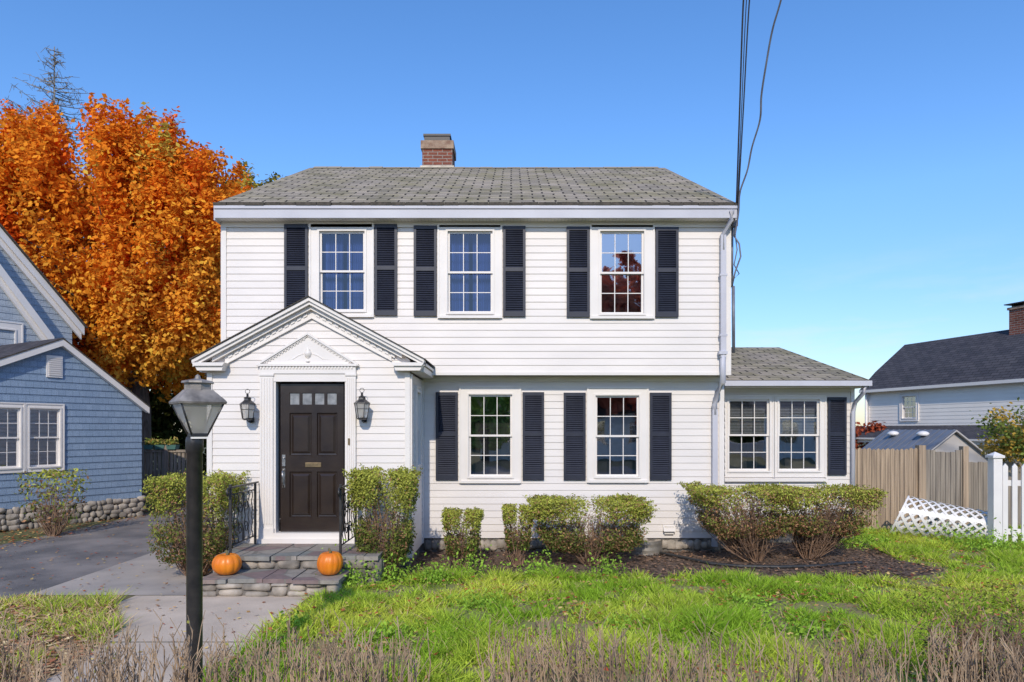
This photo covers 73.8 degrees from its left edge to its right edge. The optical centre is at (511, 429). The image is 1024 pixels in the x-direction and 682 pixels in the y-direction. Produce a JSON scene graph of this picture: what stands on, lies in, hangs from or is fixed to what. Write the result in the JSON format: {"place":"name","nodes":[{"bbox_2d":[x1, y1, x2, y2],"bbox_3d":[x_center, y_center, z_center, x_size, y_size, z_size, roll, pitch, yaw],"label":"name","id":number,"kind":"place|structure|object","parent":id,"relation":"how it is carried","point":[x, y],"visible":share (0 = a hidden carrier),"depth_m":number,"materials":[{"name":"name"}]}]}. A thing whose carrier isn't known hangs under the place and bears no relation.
{"place":"outdoors","nodes":[
{"label":"outdoors","id":0,"kind":"place"},
{"bbox_2d":[0,586,145,681],"bbox_3d":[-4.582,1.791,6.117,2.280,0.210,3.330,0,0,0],"label":"verge grass","id":1,"kind":"structure","parent":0,"point":[90,602],"depth_m":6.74,"materials":[{"name":"green plant"}]},
{"bbox_2d":[0,503,205,603],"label":"driveway","id":2,"kind":"structure","parent":0,"point":[78,547],"depth_m":10.54,"materials":[{"name":"grey asphalt"}]},
{"bbox_2d":[13,468,90,535],"bbox_3d":[-8.164,1.294,12.182,1.059,1.231,0.905,0,0,0],"label":"thin shrub","id":3,"kind":"object","parent":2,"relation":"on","point":[55,520],"visible":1,"depth_m":12.12,"materials":[{"name":"green plant"}]},
{"bbox_2d":[32,543,212,594],"bbox_3d":[-3.725,1.894,18.910,3.650,0.001,22.180,0,0,0],"label":"apron","id":4,"kind":"object","parent":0,"point":[150,580],"depth_m":8.57,"materials":[{"name":"concrete"}]},
{"bbox_2d":[140,468,250,575],"bbox_3d":[-4.101,1.210,8.870,1.162,1.399,0.991,0,0,0],"label":"yew bush","id":5,"kind":"object","parent":4,"relation":"on","point":[175,538],"visible":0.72,"depth_m":8.62,"materials":[{"name":"green plant"}]},
{"bbox_2d":[203,481,388,596],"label":"front steps","id":6,"kind":"structure","parent":4,"relation":"on","point":[278,569],"depth_m":8.30,"materials":[{"name":"stone"}]},
{"bbox_2d":[212,550,241,574],"bbox_3d":[-3.350,1.552,8.019,0.329,0.287,0.330,0,0,0],"label":"pumpkin","id":7,"kind":"object","parent":6,"relation":"on","point":[226,563],"visible":1,"depth_m":7.91,"materials":[{"name":"orange food"}]},
{"bbox_2d":[317,548,342,574],"bbox_3d":[-2.134,1.540,8.001,0.298,0.311,0.298,0,0,0],"label":"pumpkin","id":8,"kind":"object","parent":6,"relation":"on","point":[329,562],"visible":1,"depth_m":7.89,"materials":[{"name":"orange food"}]},
{"bbox_2d":[0,522,307,681],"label":"path","id":9,"kind":"structure","parent":0,"point":[219,606],"depth_m":6.74,"materials":[{"name":"grey concrete"}]},
{"bbox_2d":[0,439,1011,660],"bbox_3d":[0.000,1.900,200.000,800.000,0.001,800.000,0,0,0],"label":"ground","id":10,"kind":"structure","parent":0,"point":[27,533],"depth_m":12.38,"materials":[{"name":"soil"}]},
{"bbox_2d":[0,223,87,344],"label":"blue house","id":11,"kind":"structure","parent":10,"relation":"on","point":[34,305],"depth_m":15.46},
{"bbox_2d":[0,321,22,343],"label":"window","id":12,"kind":"structure","parent":11,"relation":"in","point":[16,327],"depth_m":14.97,"materials":[{"name":"white glass"}]},
{"bbox_2d":[0,46,92,256],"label":"spruce tree","id":13,"kind":"object","parent":10,"relation":"on","point":[53,81],"visible":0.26,"depth_m":28.48,"materials":[{"name":"green plant"}]},
{"bbox_2d":[0,338,149,531],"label":"blue house","id":14,"kind":"structure","parent":10,"relation":"on","point":[65,404],"depth_m":13.73,"materials":[{"name":"wood"}]},
{"bbox_2d":[0,402,34,473],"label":"window","id":15,"kind":"structure","parent":14,"relation":"in","point":[12,406],"depth_m":12.92,"materials":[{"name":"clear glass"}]},
{"bbox_2d":[0,403,64,472],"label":"window","id":16,"kind":"structure","parent":14,"relation":"in","point":[49,422],"depth_m":13.43,"materials":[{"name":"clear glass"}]},
{"bbox_2d":[0,92,258,469],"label":"maple tree","id":17,"kind":"object","parent":10,"relation":"on","point":[137,213],"visible":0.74,"depth_m":18.42,"materials":[{"name":"orange plant"}]},
{"bbox_2d":[141,445,185,505],"bbox_3d":[-8.712,1.137,17.015,1.307,1.526,0.150,0,0,0],"label":"fence","id":18,"kind":"object","parent":10,"relation":"on","point":[146,471],"visible":0.38,"depth_m":17.00,"materials":[{"name":"brown wood"}]},
{"bbox_2d":[142,437,155,448],"bbox_3d":[-9.020,0.328,17.010,0.383,0.316,0.294,0,0,0],"label":"planter","id":19,"kind":"object","parent":18,"relation":"on","point":[150,443],"visible":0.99,"depth_m":16.93,"materials":[{"name":"green plastic"}]},
{"bbox_2d":[153,436,167,448],"bbox_3d":[-8.747,0.325,17.010,0.399,0.322,0.304,0,0,0],"label":"planter","id":20,"kind":"object","parent":18,"relation":"on","point":[161,442],"visible":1,"depth_m":16.92,"materials":[{"name":"green plant"}]},
{"bbox_2d":[166,436,179,448],"bbox_3d":[-8.468,0.319,16.991,0.319,0.333,0.312,0,0,0],"label":"planter","id":21,"kind":"object","parent":18,"relation":"on","point":[171,443],"visible":1,"depth_m":16.95,"materials":[{"name":"green plant"}]},
{"bbox_2d":[125,288,206,478],"bbox_3d":[-10.636,-2.313,25.098,8.213,8.454,6.228,0,0,0],"label":"green tree","id":22,"kind":"object","parent":10,"relation":"on","point":[164,419],"visible":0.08,"depth_m":23.30,"materials":[{"name":"green plant"}]},
{"bbox_2d":[219,161,285,189],"bbox_3d":[-9.757,-4.272,26.896,5.028,12.350,4.966,0,0,0],"label":"oak tree","id":23,"kind":"object","parent":10,"relation":"on","point":[275,178],"visible":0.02,"depth_m":26.26,"materials":[{"name":"green plant"}]},
{"bbox_2d":[342,463,422,578],"bbox_3d":[-1.642,1.173,8.751,0.930,1.472,0.842,0,0,0],"label":"yew bush","id":24,"kind":"object","parent":10,"relation":"on","point":[405,482],"visible":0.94,"depth_m":8.50,"materials":[{"name":"green plant"}]},
{"bbox_2d":[189,134,871,567],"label":"house","id":25,"kind":"structure","parent":10,"relation":"on","point":[489,340],"depth_m":10.30,"materials":[{"name":"white plastic"}]},
{"bbox_2d":[280,384,344,531],"bbox_3d":[-2.741,0.386,9.345,0.867,2.028,0.129,0,0,0],"label":"door","id":26,"kind":"structure","parent":25,"relation":"in","point":[312,416],"depth_m":9.36,"materials":[{"name":"paint"}]},
{"bbox_2d":[309,222,373,316],"bbox_3d":[-2.558,-2.392,10.579,1.339,1.853,0.662,0,0,0],"label":"window","id":27,"kind":"structure","parent":25,"relation":"in","point":[341,259],"depth_m":10.34,"materials":[{"name":"clear glass"}]},
{"bbox_2d":[410,371,421,471],"bbox_3d":[-1.670,-0.018,9.920,0.660,1.701,1.000,0,0,0],"label":"window","id":28,"kind":"structure","parent":25,"relation":"in","point":[417,390],"depth_m":9.82,"materials":[{"name":"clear glass"}]},
{"bbox_2d":[437,223,501,317],"bbox_3d":[-0.630,-2.377,10.579,1.332,1.883,0.662,0,0,0],"label":"window","id":29,"kind":"structure","parent":25,"relation":"in","point":[469,259],"depth_m":10.33,"materials":[{"name":"white glass"}]},
{"bbox_2d":[459,386,520,482],"bbox_3d":[-0.334,0.089,10.879,1.330,1.928,0.662,0,0,0],"label":"window","id":30,"kind":"structure","parent":25,"relation":"in","point":[489,416],"depth_m":10.63,"materials":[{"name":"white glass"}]},
{"bbox_2d":[587,387,648,482],"bbox_3d":[1.631,0.097,10.879,1.330,1.912,0.662,0,0,0],"label":"window","id":31,"kind":"structure","parent":25,"relation":"in","point":[617,417],"depth_m":10.62,"materials":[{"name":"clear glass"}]},
{"bbox_2d":[590,223,654,318],"bbox_3d":[1.656,-2.369,10.579,1.317,1.898,0.662,0,0,0],"label":"window","id":32,"kind":"structure","parent":25,"relation":"in","point":[622,259],"depth_m":10.33,"materials":[{"name":"white glass"}]},
{"bbox_2d":[625,540,661,555],"bbox_3d":[2.022,1.815,10.407,0.600,0.270,0.346,0,0,0],"label":"window well","id":33,"kind":"object","parent":25,"relation":"attached to","point":[651,548],"depth_m":10.26,"materials":[{"name":"metal"}]},
{"bbox_2d":[736,0,743,203],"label":"overhead cable","id":34,"kind":"object","parent":25,"relation":"attached to","point":[739,98],"visible":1,"depth_m":9.30,"materials":[{"name":"black rubber"}]},
{"bbox_2d":[737,0,746,202],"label":"overhead cable","id":35,"kind":"object","parent":25,"relation":"attached to","point":[742,98],"visible":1,"depth_m":9.29,"materials":[{"name":"black rubber"}]},
{"bbox_2d":[737,0,749,212],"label":"overhead cable","id":36,"kind":"object","parent":25,"relation":"attached to","point":[744,95],"visible":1,"depth_m":9.28,"materials":[{"name":"black rubber"}]},
{"bbox_2d":[724,395,784,476],"bbox_3d":[3.985,0.088,11.780,1.341,1.855,0.660,0,0,0],"label":"window","id":37,"kind":"structure","parent":25,"relation":"in","point":[735,405],"depth_m":11.60,"materials":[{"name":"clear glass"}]},
{"bbox_2d":[734,0,781,234],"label":"overhead cable","id":38,"kind":"object","parent":25,"relation":"attached to","point":[759,117],"visible":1,"depth_m":9.39,"materials":[{"name":"black rubber"}]},
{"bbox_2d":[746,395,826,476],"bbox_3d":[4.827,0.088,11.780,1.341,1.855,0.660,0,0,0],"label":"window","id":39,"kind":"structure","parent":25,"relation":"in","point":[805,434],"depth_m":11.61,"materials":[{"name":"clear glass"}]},
{"bbox_2d":[855,420,886,448],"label":"red shrub","id":40,"kind":"object","parent":10,"relation":"on","point":[873,426],"visible":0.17,"depth_m":24.92,"materials":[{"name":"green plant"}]},
{"bbox_2d":[855,445,1022,528],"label":"board fence","id":41,"kind":"object","parent":10,"relation":"on","point":[956,478],"visible":0.5,"depth_m":12.84,"materials":[{"name":"brown wood"}]},
{"bbox_2d":[855,301,1023,461],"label":"white house","id":42,"kind":"structure","parent":10,"relation":"on","point":[945,384],"depth_m":22.85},
{"bbox_2d":[899,392,918,421],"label":"window","id":43,"kind":"structure","parent":42,"relation":"in","point":[908,402],"depth_m":24.40,"materials":[{"name":"clear glass"}]},
{"bbox_2d":[968,397,1023,466],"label":"garden tree","id":44,"kind":"object","parent":10,"relation":"on","point":[1011,445],"visible":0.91,"depth_m":13.03,"materials":[{"name":"green plant"}]},
{"bbox_2d":[0,0,1023,431],"label":"sky","id":45,"kind":"structure","parent":0,"point":[881,212],"materials":[{"name":"blue"}]},
{"bbox_2d":[158,524,1023,681],"bbox_3d":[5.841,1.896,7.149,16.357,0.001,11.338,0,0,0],"label":"lawn","id":46,"kind":"structure","parent":0,"point":[783,605],"depth_m":6.97,"materials":[{"name":"plant"}]},
{"bbox_2d":[168,374,226,681],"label":"lamp post","id":47,"kind":"object","parent":46,"relation":"on","point":[197,403],"visible":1,"depth_m":4.55,"materials":[{"name":"black metal"}]},
{"bbox_2d":[0,601,1023,681],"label":"dry grass","id":48,"kind":"structure","parent":46,"relation":"on","point":[542,665],"depth_m":3.97,"materials":[{"name":"brown plant"}]},
{"bbox_2d":[228,529,1023,681],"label":"fallen leaves","id":49,"kind":"object","parent":46,"relation":"on","point":[565,613],"visible":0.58,"depth_m":7.17,"materials":[{"name":"brown plant"}]},
{"bbox_2d":[267,510,1023,642],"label":"weeds","id":50,"kind":"object","parent":46,"relation":"on","point":[797,630],"visible":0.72,"depth_m":8.21,"materials":[{"name":"green plant"}]},
{"bbox_2d":[889,495,987,538],"bbox_3d":[7.277,1.521,11.691,1.515,0.748,0.748,0,0,32],"label":"lattice roll","id":51,"kind":"object","parent":46,"relation":"on","point":[952,517],"visible":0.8,"depth_m":11.53,"materials":[{"name":"white plastic"}]},
{"bbox_2d":[896,576,1023,681],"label":"scraggly shrub","id":52,"kind":"object","parent":46,"relation":"on","point":[960,626],"visible":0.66,"depth_m":4.61,"materials":[{"name":"plant"}]},
{"bbox_2d":[985,452,1023,543],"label":"picket fence","id":53,"kind":"object","parent":46,"relation":"on","point":[999,482],"visible":0.86,"depth_m":10.93,"materials":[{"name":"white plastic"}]},
{"bbox_2d":[395,541,945,578],"bbox_3d":[2.130,1.892,10.024,7.533,0.001,2.897,0,0,0],"label":"mulch bed","id":54,"kind":"object","parent":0,"point":[674,563],"visible":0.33,"depth_m":9.65,"materials":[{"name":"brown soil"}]},
{"bbox_2d":[440,505,486,568],"bbox_3d":[-0.682,1.478,9.317,0.705,0.861,0.702,0,0,0],"label":"yew bush","id":55,"kind":"object","parent":54,"relation":"on","point":[451,516],"visible":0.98,"depth_m":9.14,"materials":[{"name":"green plant"}]},
{"bbox_2d":[500,503,535,566],"bbox_3d":[0.069,1.461,9.527,0.540,0.896,0.645,0,0,0],"label":"yew bush","id":56,"kind":"object","parent":54,"relation":"on","point":[511,539],"visible":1,"depth_m":9.36,"materials":[{"name":"green plant"}]},
{"bbox_2d":[524,492,659,564],"bbox_3d":[1.085,1.405,9.603,1.862,1.009,0.975,0,0,0],"label":"yew bush","id":57,"kind":"object","parent":54,"relation":"on","point":[546,507],"visible":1,"depth_m":9.34,"materials":[{"name":"green plant"}]},
{"bbox_2d":[677,481,803,562],"bbox_3d":[3.225,1.328,9.802,1.572,1.162,1.156,0,0,0],"label":"yew bush","id":58,"kind":"object","parent":54,"relation":"on","point":[752,545],"visible":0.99,"depth_m":9.55,"materials":[{"name":"green plant"}]},
{"bbox_2d":[659,552,862,568],"bbox_3d":[3.479,1.870,9.625,2.798,0.056,0.767,0,0,16],"label":"edging","id":59,"kind":"object","parent":54,"relation":"on","point":[764,566],"visible":0.95,"depth_m":9.42,"materials":[{"name":"black plastic"}]},
{"bbox_2d":[767,481,890,559],"bbox_3d":[4.568,1.351,9.993,1.490,1.117,1.172,0,0,0],"label":"yew bush","id":60,"kind":"object","parent":54,"relation":"on","point":[825,529],"visible":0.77,"depth_m":9.70,"materials":[{"name":"green plant"}]},
{"bbox_2d":[862,429,987,461],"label":"garden shed","id":61,"kind":"structure","parent":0,"point":[946,440],"depth_m":17.56,"materials":[{"name":"plastic"}]}
]}

